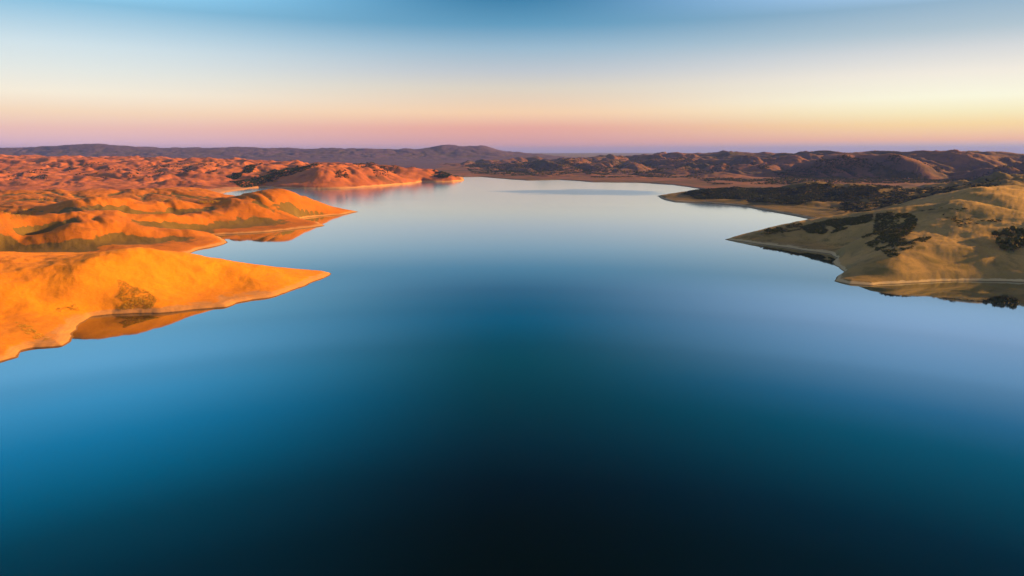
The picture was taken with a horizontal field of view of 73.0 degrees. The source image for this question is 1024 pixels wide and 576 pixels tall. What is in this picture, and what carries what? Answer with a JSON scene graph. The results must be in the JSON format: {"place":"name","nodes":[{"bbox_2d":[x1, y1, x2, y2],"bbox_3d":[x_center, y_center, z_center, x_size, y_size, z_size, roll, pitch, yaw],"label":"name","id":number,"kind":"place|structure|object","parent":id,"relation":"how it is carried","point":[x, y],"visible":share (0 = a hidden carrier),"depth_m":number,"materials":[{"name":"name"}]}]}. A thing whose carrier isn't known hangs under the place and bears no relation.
{"place":"outdoors","nodes":[
{"label":"outdoors","id":0,"kind":"place"},
{"bbox_2d":[0,247,330,361],"bbox_3d":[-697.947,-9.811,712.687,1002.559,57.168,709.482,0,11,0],"label":"headland","id":1,"kind":"structure","parent":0,"point":[38,290],"depth_m":682.75,"materials":[{"name":"orange soil"}]},
{"bbox_2d":[16,279,156,340],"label":"scrub","id":2,"kind":"object","parent":1,"relation":"on","point":[132,305],"visible":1,"depth_m":661.44,"materials":[{"name":"green plant"}]},
{"bbox_2d":[0,187,356,252],"bbox_3d":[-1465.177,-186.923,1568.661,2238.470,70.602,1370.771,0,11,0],"label":"hills","id":3,"kind":"structure","parent":0,"point":[93,220],"depth_m":1299.82,"materials":[{"name":"orange soil"}]},
{"bbox_2d":[1,197,219,216],"bbox_3d":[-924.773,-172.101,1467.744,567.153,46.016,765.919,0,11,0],"label":"scrub","id":4,"kind":"object","parent":3,"relation":"on","point":[52,197],"visible":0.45,"depth_m":1512.48,"materials":[{"name":"green plant"}]},
{"bbox_2d":[0,154,463,193],"bbox_3d":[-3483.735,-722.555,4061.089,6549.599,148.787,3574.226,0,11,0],"label":"hills","id":5,"kind":"structure","parent":0,"point":[322,175],"depth_m":3148.58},
{"bbox_2d":[7,161,455,187],"bbox_3d":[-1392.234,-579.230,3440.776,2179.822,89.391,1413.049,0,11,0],"label":"wood","id":6,"kind":"object","parent":5,"relation":"on","point":[297,168],"visible":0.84,"depth_m":3181.86,"materials":[{"name":"green plant"}]},
{"bbox_2d":[0,143,586,169],"bbox_3d":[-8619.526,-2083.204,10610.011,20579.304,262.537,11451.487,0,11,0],"label":"mountains","id":7,"kind":"structure","parent":0,"point":[427,158],"depth_m":10231.79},
{"bbox_2d":[0,177,1023,575],"bbox_3d":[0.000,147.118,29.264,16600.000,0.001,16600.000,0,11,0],"label":"water","id":8,"kind":"structure","parent":0,"point":[484,377],"depth_m":406.82,"materials":[{"name":"blue liquid"}]},
{"bbox_2d":[0,0,1023,152],"label":"sky","id":9,"kind":"structure","parent":0,"point":[525,76],"materials":[{"name":"blue"}]},
{"bbox_2d":[435,149,1023,188],"bbox_3d":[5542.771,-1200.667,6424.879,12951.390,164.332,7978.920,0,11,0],"label":"mountains","id":10,"kind":"structure","parent":0,"point":[955,163],"depth_m":3965.00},
{"bbox_2d":[463,153,1023,184],"bbox_3d":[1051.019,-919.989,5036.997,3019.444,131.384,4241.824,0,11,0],"label":"wood","id":11,"kind":"object","parent":10,"relation":"on","point":[832,180],"visible":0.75,"depth_m":3694.79,"materials":[{"name":"green plant"}]},
{"bbox_2d":[532,153,1023,157],"bbox_3d":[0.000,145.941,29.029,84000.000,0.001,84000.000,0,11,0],"label":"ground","id":12,"kind":"structure","parent":0,"point":[587,155],"depth_m":25317.03,"materials":[{"name":"brown soil"}]},
{"bbox_2d":[658,171,1023,218],"bbox_3d":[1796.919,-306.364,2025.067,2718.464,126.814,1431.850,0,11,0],"label":"headland","id":13,"kind":"structure","parent":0,"point":[812,209],"depth_m":1925.88,"materials":[{"name":"beige soil"}]},
{"bbox_2d":[681,178,999,212],"bbox_3d":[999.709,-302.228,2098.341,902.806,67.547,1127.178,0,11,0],"label":"oak woodland","id":14,"kind":"object","parent":13,"relation":"on","point":[781,196],"visible":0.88,"depth_m":2004.52,"materials":[{"name":"green plant"}]},
{"bbox_2d":[725,185,1023,285],"bbox_3d":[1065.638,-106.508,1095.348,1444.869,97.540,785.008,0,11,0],"label":"headland","id":15,"kind":"structure","parent":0,"point":[950,249],"depth_m":926.85,"materials":[{"name":"brown plant"}]},
{"bbox_2d":[761,207,1001,256],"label":"oak wood","id":16,"kind":"object","parent":15,"relation":"on","point":[893,237],"visible":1,"depth_m":1043.83,"materials":[{"name":"green plant"}]}
]}

